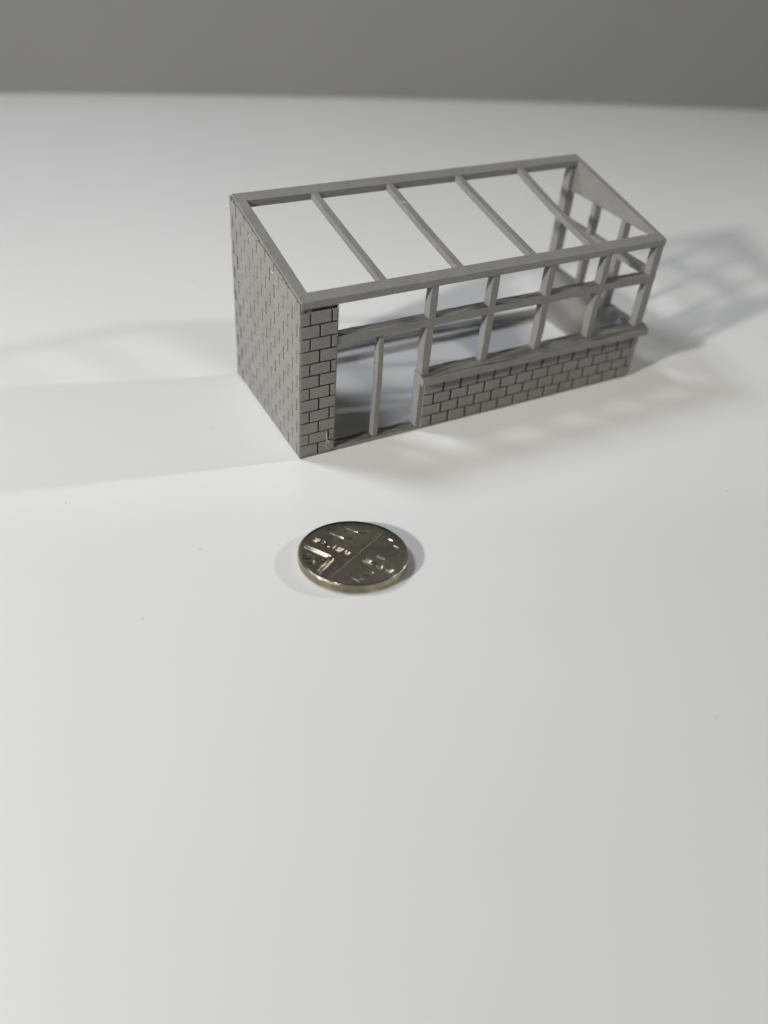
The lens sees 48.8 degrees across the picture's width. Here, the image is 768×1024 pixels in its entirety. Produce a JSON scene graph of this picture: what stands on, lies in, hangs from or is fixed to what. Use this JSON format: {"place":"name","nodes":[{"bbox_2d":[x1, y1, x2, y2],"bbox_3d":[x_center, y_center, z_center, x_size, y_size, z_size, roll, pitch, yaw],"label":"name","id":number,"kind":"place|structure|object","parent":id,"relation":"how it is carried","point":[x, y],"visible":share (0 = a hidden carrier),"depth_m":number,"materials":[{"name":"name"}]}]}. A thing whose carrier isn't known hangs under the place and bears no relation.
{"place":"outdoors","nodes":[
{"label":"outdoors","id":0,"kind":"place"},
{"bbox_2d":[0,93,767,1023],"bbox_3d":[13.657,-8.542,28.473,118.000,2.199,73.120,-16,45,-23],"label":"table top","id":1,"kind":"object","parent":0,"point":[488,757],"visible":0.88,"depth_m":15.97,"materials":[{"name":"white"}]},
{"bbox_2d":[297,521,408,593],"bbox_3d":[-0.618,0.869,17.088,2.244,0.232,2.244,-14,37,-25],"label":"coin","id":2,"kind":"object","parent":1,"relation":"on","point":[355,557],"visible":1,"depth_m":16.88,"materials":[{"name":"silver metal"}]},
{"bbox_2d":[0,0,767,110],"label":"backdrop wall","id":3,"kind":"structure","parent":0,"point":[710,54],"depth_m":42.08,"materials":[{"name":"grey paint"}]},
{"bbox_2d":[229,154,666,458],"bbox_3d":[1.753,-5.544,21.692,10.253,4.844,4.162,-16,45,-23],"label":"model building","id":4,"kind":"structure","parent":0,"point":[292,340],"depth_m":20.66,"materials":[{"name":"grey plastic"}]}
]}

